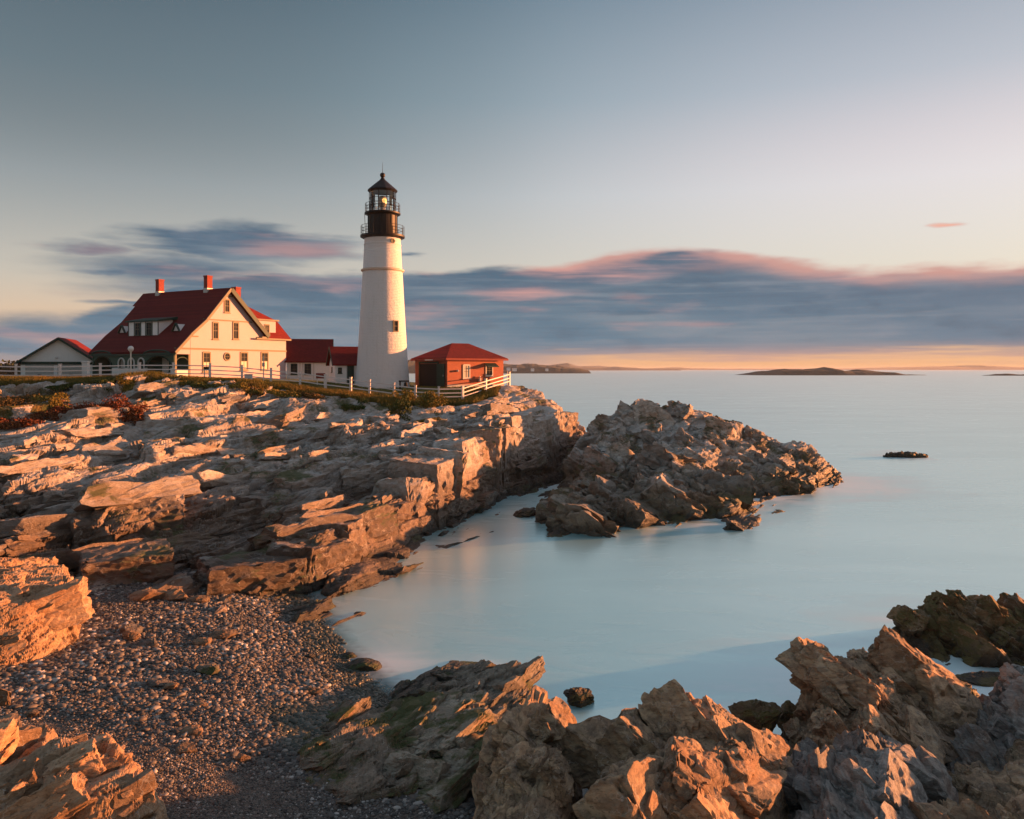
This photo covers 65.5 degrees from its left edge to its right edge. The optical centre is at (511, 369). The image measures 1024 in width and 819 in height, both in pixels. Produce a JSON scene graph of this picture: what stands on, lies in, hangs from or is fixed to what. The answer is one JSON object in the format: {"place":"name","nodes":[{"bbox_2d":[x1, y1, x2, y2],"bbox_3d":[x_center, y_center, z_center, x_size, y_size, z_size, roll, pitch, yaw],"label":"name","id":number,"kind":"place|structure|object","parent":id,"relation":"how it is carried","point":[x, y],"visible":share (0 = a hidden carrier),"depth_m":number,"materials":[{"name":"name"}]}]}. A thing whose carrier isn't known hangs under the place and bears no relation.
{"place":"outdoors","nodes":[
{"label":"outdoors","id":0,"kind":"place"},
{"bbox_2d":[0,374,586,626],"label":"headland terrain","id":1,"kind":"structure","parent":0,"point":[225,489],"depth_m":46.63,"materials":[{"name":"stone"}]},
{"bbox_2d":[0,394,41,406],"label":"shrub","id":2,"kind":"object","parent":1,"relation":"on","point":[9,400],"visible":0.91,"depth_m":62.17,"materials":[{"name":"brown plant"}]},
{"bbox_2d":[0,416,44,429],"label":"shrub","id":3,"kind":"object","parent":1,"relation":"on","point":[9,423],"visible":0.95,"depth_m":54.06,"materials":[{"name":"red plant"}]},
{"bbox_2d":[24,388,60,396],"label":"shrub","id":4,"kind":"object","parent":1,"relation":"on","point":[46,392],"visible":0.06,"depth_m":67.31,"materials":[{"name":"green plant"}]},
{"bbox_2d":[19,406,71,420],"bbox_3d":[-32.751,3.370,57.819,5.346,1.416,2.645,0,0,-8],"label":"shrub","id":5,"kind":"object","parent":1,"relation":"on","point":[52,414],"visible":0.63,"depth_m":57.61,"materials":[{"name":"red plant"}]},
{"bbox_2d":[14,337,91,376],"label":"garage","id":6,"kind":"structure","parent":1,"relation":"on","point":[63,351],"depth_m":96.11,"materials":[{"name":"white"}]},
{"bbox_2d":[25,365,53,376],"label":"garage door","id":7,"kind":"structure","parent":6,"relation":"in","point":[26,368],"depth_m":95.56,"materials":[{"name":"grey metal"}]},
{"bbox_2d":[57,365,81,376],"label":"garage door","id":8,"kind":"structure","parent":6,"relation":"in","point":[63,368],"depth_m":96.57,"materials":[{"name":"grey metal"}]},
{"bbox_2d":[29,392,86,409],"bbox_3d":[-35.223,2.855,62.942,5.690,2.127,2.218,0,0,0],"label":"shrub","id":9,"kind":"object","parent":1,"relation":"on","point":[51,400],"visible":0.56,"depth_m":62.77,"materials":[{"name":"green plant"}]},
{"bbox_2d":[44,382,84,391],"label":"shrub","id":10,"kind":"object","parent":1,"relation":"on","point":[66,386],"visible":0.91,"depth_m":68.15,"materials":[{"name":"green plant"}]},
{"bbox_2d":[81,361,90,377],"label":"gate pillar","id":11,"kind":"structure","parent":1,"relation":"on","point":[85,363],"depth_m":76.74,"materials":[{"name":"white paint"}]},
{"bbox_2d":[70,377,116,392],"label":"shrub","id":12,"kind":"object","parent":1,"relation":"on","point":[102,381],"visible":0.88,"depth_m":68.53,"materials":[{"name":"green plant"}]},
{"bbox_2d":[63,393,150,412],"bbox_3d":[-31.015,2.787,60.575,6.887,1.964,2.956,0,0,-9],"label":"shrub","id":13,"kind":"object","parent":1,"relation":"on","point":[117,399],"visible":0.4,"depth_m":60.92,"materials":[{"name":"red plant"}]},
{"bbox_2d":[95,373,135,392],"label":"shrub","id":14,"kind":"object","parent":1,"relation":"on","point":[126,384],"visible":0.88,"depth_m":69.33,"materials":[{"name":"green plant"}]},
{"bbox_2d":[101,401,145,424],"bbox_3d":[-29.130,3.310,59.473,3.370,1.850,1.882,0,0,0],"label":"shrub","id":15,"kind":"object","parent":1,"relation":"on","point":[131,412],"visible":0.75,"depth_m":59.47,"materials":[{"name":"red plant"}]},
{"bbox_2d":[128,346,133,372],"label":"lamp post","id":16,"kind":"object","parent":1,"relation":"on","point":[130,348],"visible":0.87,"depth_m":76.43,"materials":[{"name":"metal"}]},
{"bbox_2d":[157,380,190,385],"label":"shrub","id":17,"kind":"object","parent":1,"relation":"on","point":[179,383],"visible":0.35,"depth_m":70.14,"materials":[{"name":"green plant"}]},
{"bbox_2d":[88,275,290,378],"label":"keepers house","id":18,"kind":"structure","parent":1,"relation":"on","point":[207,324],"depth_m":92.45,"materials":[{"name":"white"}]},
{"bbox_2d":[134,323,139,335],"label":"window","id":19,"kind":"structure","parent":18,"relation":"in","point":[137,325],"depth_m":91.52,"materials":[{"name":"black glass"}]},
{"bbox_2d":[145,322,150,335],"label":"window","id":20,"kind":"structure","parent":18,"relation":"in","point":[148,325],"depth_m":90.68,"materials":[{"name":"black glass"}]},
{"bbox_2d":[162,358,168,372],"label":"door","id":21,"kind":"structure","parent":18,"relation":"in","point":[164,362],"depth_m":89.66,"materials":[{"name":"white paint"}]},
{"bbox_2d":[202,351,211,372],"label":"window","id":22,"kind":"structure","parent":18,"relation":"in","point":[206,355],"depth_m":89.86,"materials":[{"name":"white glass"}]},
{"bbox_2d":[212,321,218,339],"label":"window","id":23,"kind":"structure","parent":18,"relation":"in","point":[215,325],"depth_m":91.01,"materials":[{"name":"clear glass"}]},
{"bbox_2d":[224,298,230,313],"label":"window","id":24,"kind":"structure","parent":18,"relation":"in","point":[227,301],"depth_m":92.51,"materials":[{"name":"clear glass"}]},
{"bbox_2d":[224,352,230,360],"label":"round window","id":25,"kind":"structure","parent":18,"relation":"in","point":[227,356],"depth_m":92.49,"materials":[{"name":"brown glass"}]},
{"bbox_2d":[232,322,238,339],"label":"window","id":26,"kind":"structure","parent":18,"relation":"in","point":[235,325],"depth_m":93.62,"materials":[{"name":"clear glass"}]},
{"bbox_2d":[240,351,248,370],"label":"window","id":27,"kind":"structure","parent":18,"relation":"in","point":[243,355],"depth_m":94.84,"materials":[{"name":"clear glass"}]},
{"bbox_2d":[261,352,268,370],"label":"window","id":28,"kind":"structure","parent":18,"relation":"in","point":[266,354],"depth_m":97.80,"materials":[{"name":"clear glass"}]},
{"bbox_2d":[264,324,269,332],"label":"window","id":29,"kind":"structure","parent":18,"relation":"in","point":[267,326],"depth_m":98.14,"materials":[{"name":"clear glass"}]},
{"bbox_2d":[187,380,215,387],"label":"shrub","id":30,"kind":"object","parent":1,"relation":"on","point":[195,384],"visible":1,"depth_m":69.98,"materials":[{"name":"green plant"}]},
{"bbox_2d":[168,380,263,395],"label":"shrub","id":31,"kind":"object","parent":1,"relation":"on","point":[238,384],"visible":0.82,"depth_m":70.46,"materials":[{"name":"green plant"}]},
{"bbox_2d":[231,382,264,397],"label":"shrub","id":32,"kind":"object","parent":1,"relation":"on","point":[251,387],"visible":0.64,"depth_m":70.96,"materials":[{"name":"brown plant"}]},
{"bbox_2d":[244,374,252,378],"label":"utility box","id":33,"kind":"object","parent":1,"relation":"on","point":[248,375],"visible":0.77,"depth_m":81.25,"materials":[{"name":"paint"}]},
{"bbox_2d":[0,370,500,406],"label":"cliff grass","id":34,"kind":"structure","parent":1,"relation":"on","point":[295,386],"depth_m":74.15,"materials":[{"name":"plant"}]},
{"bbox_2d":[0,362,509,398],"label":"rail fence","id":35,"kind":"object","parent":1,"relation":"on","point":[173,369],"visible":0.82,"depth_m":78.85,"materials":[{"name":"paint"}]},
{"bbox_2d":[264,389,300,397],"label":"shrub","id":36,"kind":"object","parent":1,"relation":"on","point":[282,393],"visible":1,"depth_m":71.65,"materials":[{"name":"green plant"}]},
{"bbox_2d":[284,339,333,380],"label":"link shed","id":37,"kind":"structure","parent":1,"relation":"on","point":[307,356],"depth_m":101.94,"materials":[{"name":"red"}]},
{"bbox_2d":[290,364,297,374],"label":"window","id":38,"kind":"structure","parent":37,"relation":"in","point":[293,366],"depth_m":101.16,"materials":[{"name":"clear glass"}]},
{"bbox_2d":[304,364,310,374],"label":"window","id":39,"kind":"structure","parent":37,"relation":"in","point":[307,366],"depth_m":101.50,"materials":[{"name":"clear glass"}]},
{"bbox_2d":[300,392,325,398],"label":"shrub","id":40,"kind":"object","parent":1,"relation":"on","point":[315,395],"visible":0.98,"depth_m":72.12,"materials":[{"name":"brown plant"}]},
{"bbox_2d":[316,373,324,384],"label":"information sign","id":41,"kind":"object","parent":1,"relation":"on","point":[320,374],"visible":0.52,"depth_m":81.92,"materials":[{"name":"beige paint"}]},
{"bbox_2d":[326,346,357,383],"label":"outbuilding","id":42,"kind":"structure","parent":1,"relation":"on","point":[341,361],"depth_m":86.36,"materials":[{"name":"white"}]},
{"bbox_2d":[347,366,353,383],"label":"door","id":43,"kind":"structure","parent":42,"relation":"in","point":[350,369],"depth_m":86.10,"materials":[{"name":"wood"}]},
{"bbox_2d":[341,398,369,410],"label":"shrub","id":44,"kind":"object","parent":1,"relation":"on","point":[354,406],"visible":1,"depth_m":71.61,"materials":[{"name":"green plant"}]},
{"bbox_2d":[355,162,409,387],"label":"lighthouse","id":45,"kind":"object","parent":1,"relation":"on","point":[382,357],"visible":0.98,"depth_m":84.12,"materials":[{"name":"paint"}]},
{"bbox_2d":[393,320,398,331],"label":"window","id":46,"kind":"structure","parent":45,"relation":"in","point":[395,322],"depth_m":84.15,"materials":[{"name":"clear glass"}]},
{"bbox_2d":[387,395,412,420],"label":"shrub","id":47,"kind":"object","parent":1,"relation":"on","point":[397,407],"visible":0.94,"depth_m":65.94,"materials":[{"name":"green plant"}]},
{"bbox_2d":[391,388,415,400],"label":"shrub","id":48,"kind":"object","parent":1,"relation":"on","point":[410,396],"visible":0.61,"depth_m":74.76,"materials":[{"name":"green plant"}]},
{"bbox_2d":[399,380,408,389],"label":"fog bell stand","id":49,"kind":"object","parent":1,"relation":"on","point":[405,383],"visible":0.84,"depth_m":81.90,"materials":[{"name":"black metal"}]},
{"bbox_2d":[412,416,441,422],"bbox_3d":[-6.671,4.136,61.625,2.701,0.998,2.031,0,0,0],"label":"shrub","id":50,"kind":"object","parent":1,"relation":"on","point":[434,418],"visible":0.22,"depth_m":61.54,"materials":[{"name":"green plant"}]},
{"bbox_2d":[411,390,448,408],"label":"shrub","id":51,"kind":"object","parent":1,"relation":"on","point":[432,399],"visible":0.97,"depth_m":73.39,"materials":[{"name":"green plant"}]},
{"bbox_2d":[410,343,508,386],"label":"brick building","id":52,"kind":"structure","parent":1,"relation":"on","point":[457,364],"depth_m":86.02,"materials":[{"name":"red"}]},
{"bbox_2d":[420,364,436,385],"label":"doorway","id":53,"kind":"structure","parent":52,"relation":"in","point":[428,372],"depth_m":86.63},
{"bbox_2d":[437,364,444,386],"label":"door","id":54,"kind":"structure","parent":52,"relation":"in","point":[440,367],"depth_m":84.23,"materials":[{"name":"wood"}]},
{"bbox_2d":[463,364,470,378],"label":"window","id":55,"kind":"structure","parent":52,"relation":"in","point":[466,367],"depth_m":85.02,"materials":[{"name":"beige paint"}]},
{"bbox_2d":[485,365,493,376],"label":"window","id":56,"kind":"structure","parent":52,"relation":"in","point":[488,370],"depth_m":86.76,"materials":[{"name":"beige paint"}]},
{"bbox_2d":[470,388,485,393],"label":"shrub","id":57,"kind":"object","parent":1,"relation":"on","point":[478,389],"visible":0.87,"depth_m":81.85,"materials":[{"name":"green plant"}]},
{"bbox_2d":[0,567,587,818],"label":"beach","id":58,"kind":"structure","parent":0,"point":[250,792],"depth_m":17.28,"materials":[{"name":"gravel"}]},
{"bbox_2d":[0,689,11,706],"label":"beach stone","id":59,"kind":"object","parent":58,"relation":"on","point":[5,697],"visible":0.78,"depth_m":20.17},
{"bbox_2d":[26,709,40,716],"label":"beach stone","id":60,"kind":"object","parent":58,"relation":"on","point":[32,712],"visible":1,"depth_m":19.76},
{"bbox_2d":[0,556,94,665],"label":"ledge boulder","id":61,"kind":"object","parent":58,"relation":"on","point":[46,608],"visible":0.9,"depth_m":24.38,"materials":[{"name":"stone"}]},
{"bbox_2d":[0,713,168,818],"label":"corner boulder","id":62,"kind":"object","parent":58,"relation":"on","point":[46,772],"visible":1,"depth_m":13.67,"materials":[{"name":"stone"}]},
{"bbox_2d":[104,706,113,709],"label":"beach stone","id":63,"kind":"object","parent":58,"relation":"on","point":[108,708],"visible":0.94,"depth_m":20.21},
{"bbox_2d":[122,630,140,640],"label":"beach stone","id":64,"kind":"object","parent":58,"relation":"on","point":[130,635],"visible":0.88,"depth_m":25.61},
{"bbox_2d":[136,638,157,646],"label":"beach stone","id":65,"kind":"object","parent":58,"relation":"on","point":[151,642],"visible":0.92,"depth_m":25.15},
{"bbox_2d":[129,587,167,601],"bbox_3d":[-13.873,8.627,30.518,1.200,0.571,1.437,0,0,44],"label":"beach stone","id":66,"kind":"object","parent":58,"relation":"on","point":[150,593],"visible":0.85,"depth_m":30.15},
{"bbox_2d":[148,678,169,686],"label":"beach stone","id":67,"kind":"object","parent":58,"relation":"on","point":[153,682],"visible":1,"depth_m":22.17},
{"bbox_2d":[153,746,169,752],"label":"beach stone","id":68,"kind":"object","parent":58,"relation":"on","point":[163,749],"visible":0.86,"depth_m":18.02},
{"bbox_2d":[163,681,178,688],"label":"beach stone","id":69,"kind":"object","parent":58,"relation":"on","point":[170,685],"visible":1,"depth_m":21.97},
{"bbox_2d":[162,588,187,600],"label":"beach stone","id":70,"kind":"object","parent":58,"relation":"on","point":[174,594],"visible":0.87,"depth_m":30.33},
{"bbox_2d":[175,742,197,753],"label":"beach stone","id":71,"kind":"object","parent":58,"relation":"on","point":[185,747],"visible":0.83,"depth_m":18.16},
{"bbox_2d":[180,724,202,736],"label":"beach stone","id":72,"kind":"object","parent":58,"relation":"on","point":[196,729],"visible":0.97,"depth_m":19.10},
{"bbox_2d":[184,595,209,602],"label":"beach stone","id":73,"kind":"object","parent":58,"relation":"on","point":[200,598],"visible":0.86,"depth_m":30.27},
{"bbox_2d":[195,701,207,706],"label":"beach stone","id":74,"kind":"object","parent":58,"relation":"on","point":[201,703],"visible":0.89,"depth_m":20.79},
{"bbox_2d":[193,637,211,645],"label":"beach stone","id":75,"kind":"object","parent":58,"relation":"on","point":[202,641],"visible":0.91,"depth_m":25.62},
{"bbox_2d":[196,663,219,674],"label":"beach stone","id":76,"kind":"object","parent":58,"relation":"on","point":[211,669],"visible":1,"depth_m":23.25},
{"bbox_2d":[208,629,237,639],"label":"beach stone","id":77,"kind":"object","parent":58,"relation":"on","point":[223,634],"visible":0.97,"depth_m":26.49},
{"bbox_2d":[220,596,231,600],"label":"beach stone","id":78,"kind":"object","parent":58,"relation":"on","point":[227,597],"visible":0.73,"depth_m":30.93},
{"bbox_2d":[230,700,240,704],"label":"beach stone","id":79,"kind":"object","parent":58,"relation":"on","point":[235,702],"visible":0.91,"depth_m":21.05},
{"bbox_2d":[235,753,250,762],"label":"beach stone","id":80,"kind":"object","parent":58,"relation":"on","point":[241,758],"visible":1,"depth_m":18.01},
{"bbox_2d":[304,654,315,657],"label":"beach stone","id":81,"kind":"object","parent":58,"relation":"on","point":[310,655],"visible":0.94,"depth_m":25.73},
{"bbox_2d":[306,687,321,694],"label":"beach stone","id":82,"kind":"object","parent":58,"relation":"on","point":[314,690],"visible":1,"depth_m":22.63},
{"bbox_2d":[321,674,331,677],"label":"beach stone","id":83,"kind":"object","parent":58,"relation":"on","point":[326,675],"visible":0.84,"depth_m":24.01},
{"bbox_2d":[341,652,357,658],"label":"sea rock","id":84,"kind":"object","parent":58,"relation":"on","point":[351,655],"visible":0.85,"depth_m":26.24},
{"bbox_2d":[342,658,381,671],"bbox_3d":[-4.801,9.453,25.433,1.317,0.372,0.828,0,0,0],"label":"sea rock","id":85,"kind":"object","parent":58,"relation":"on","point":[367,664],"visible":0.9,"depth_m":25.20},
{"bbox_2d":[297,696,429,804],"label":"flat mossy slab","id":86,"kind":"structure","parent":58,"relation":"on","point":[356,752],"depth_m":17.99,"materials":[{"name":"stone"}]},
{"bbox_2d":[353,655,545,813],"bbox_3d":[-1.717,9.322,21.230,4.941,2.042,10.328,0,0,10],"label":"mossy ledge","id":87,"kind":"object","parent":58,"relation":"on","point":[450,711],"visible":0.77,"depth_m":20.30,"materials":[{"name":"stone"}]},
{"bbox_2d":[471,685,582,818],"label":"pinnacle rock","id":88,"kind":"object","parent":58,"relation":"on","point":[523,770],"visible":0.92,"depth_m":14.53,"materials":[{"name":"stone"}]},
{"bbox_2d":[561,679,793,818],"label":"broken ridge rock","id":89,"kind":"object","parent":58,"relation":"on","point":[671,749],"visible":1,"depth_m":13.82,"materials":[{"name":"stone"}]},
{"bbox_2d":[782,725,958,818],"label":"crumbling grey outcrop","id":90,"kind":"object","parent":58,"relation":"on","point":[858,773],"visible":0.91,"depth_m":14.34,"materials":[{"name":"stone"}]},
{"bbox_2d":[775,624,982,765],"bbox_3d":[9.003,8.619,19.768,4.567,3.754,9.554,0,0,43],"label":"slanting outcrop","id":91,"kind":"object","parent":58,"relation":"on","point":[894,685],"visible":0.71,"depth_m":19.33,"materials":[{"name":"stone"}]},
{"bbox_2d":[780,735,792,755],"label":"shore boulder","id":92,"kind":"object","parent":91,"relation":"on","point":[790,752],"visible":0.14,"depth_m":17.78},
{"bbox_2d":[777,700,796,731],"bbox_3d":[6.985,8.699,19.805,0.865,0.970,0.718,0,0,0],"label":"shore boulder","id":93,"kind":"object","parent":91,"relation":"on","point":[789,707],"visible":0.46,"depth_m":19.62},
{"bbox_2d":[907,739,1023,818],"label":"smooth brown ledge","id":94,"kind":"object","parent":58,"relation":"on","point":[984,792],"visible":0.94,"depth_m":14.73,"materials":[{"name":"stone"}]},
{"bbox_2d":[945,662,1023,773],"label":"jointed slab outcrop","id":95,"kind":"object","parent":58,"relation":"on","point":[992,735],"visible":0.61,"depth_m":18.09,"materials":[{"name":"stone"}]},
{"bbox_2d":[408,360,590,372],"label":"wooded shore","id":96,"kind":"structure","parent":0,"point":[523,368],"depth_m":1805.74,"materials":[{"name":"plant"}]},
{"bbox_2d":[0,0,1023,368],"label":"sky","id":97,"kind":"structure","parent":0,"point":[719,184],"materials":[{"name":"blue"}]},
{"bbox_2d":[555,363,678,369],"bbox_3d":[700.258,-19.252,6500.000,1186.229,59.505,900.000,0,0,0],"label":"hill","id":98,"kind":"structure","parent":0,"point":[594,368],"depth_m":6175.39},
{"bbox_2d":[316,370,1023,734],"bbox_3d":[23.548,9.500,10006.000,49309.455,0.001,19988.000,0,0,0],"label":"sea water","id":99,"kind":"structure","parent":0,"point":[696,608],"depth_m":39.55,"materials":[{"name":"liquid"}]},
{"bbox_2d":[513,508,535,517],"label":"sea rock","id":100,"kind":"object","parent":99,"relation":"in","point":[525,512],"visible":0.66,"depth_m":51.35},
{"bbox_2d":[565,687,593,707],"bbox_3d":[1.925,9.424,22.753,0.766,0.635,0.804,0,0,-33],"label":"sea rock","id":101,"kind":"object","parent":99,"relation":"in","point":[579,697],"visible":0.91,"depth_m":22.56,"materials":[{"name":"stone"}]},
{"bbox_2d":[531,399,843,537],"bbox_3d":[15.162,8.197,61.563,26.992,11.233,41.063,0,0,10],"label":"rocky islet","id":102,"kind":"object","parent":99,"relation":"in","point":[639,463],"visible":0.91,"depth_m":59.30,"materials":[{"name":"stone"}]},
{"bbox_2d":[728,699,782,731],"bbox_3d":[5.914,8.496,19.277,1.287,1.014,1.050,0,0,0],"label":"shore boulder","id":103,"kind":"object","parent":99,"relation":"in","point":[757,714],"visible":0.73,"depth_m":19.04,"materials":[{"name":"stone"}]},
{"bbox_2d":[737,367,905,374],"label":"island","id":104,"kind":"structure","parent":99,"relation":"on","point":[824,371],"depth_m":1243.57,"materials":[{"name":"stone"}]},
{"bbox_2d":[883,451,927,457],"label":"sea rock","id":105,"kind":"object","parent":99,"relation":"in","point":[902,454],"visible":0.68,"depth_m":85.66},
{"bbox_2d":[886,589,1023,667],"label":"weedy sea rock","id":106,"kind":"object","parent":99,"relation":"in","point":[981,630],"visible":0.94,"depth_m":27.11,"materials":[{"name":"stone"}]},
{"bbox_2d":[959,680,979,697],"bbox_3d":[12.594,9.422,22.986,1.645,0.803,0.984,0,0,0],"label":"sea rock","id":107,"kind":"object","parent":99,"relation":"in","point":[973,691],"visible":0.06,"depth_m":22.78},
{"bbox_2d":[955,671,999,686],"bbox_3d":[14.487,9.481,24.200,1.924,0.410,0.804,0,0,0],"label":"sea rock","id":108,"kind":"object","parent":99,"relation":"in","point":[985,678],"visible":0.56,"depth_m":24.18,"materials":[{"name":"stone"}]},
{"bbox_2d":[981,374,1023,375],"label":"sea ledge","id":109,"kind":"object","parent":99,"relation":"in","point":[1004,375],"visible":0.83,"depth_m":1167.25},
{"bbox_2d":[585,365,1023,369],"bbox_3d":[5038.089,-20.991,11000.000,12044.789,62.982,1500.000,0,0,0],"label":"horizon hill","id":110,"kind":"structure","parent":0,"point":[974,367],"depth_m":10455.99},
{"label":"woodland ground","id":111,"kind":"structure","parent":0,"visible":0},
{"bbox_2d":[0,359,20,374],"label":"distant treeline","id":112,"kind":"object","parent":111,"relation":"on","point":[9,368],"visible":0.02,"depth_m":294.79,"materials":[{"name":"brown plant"}]}
]}

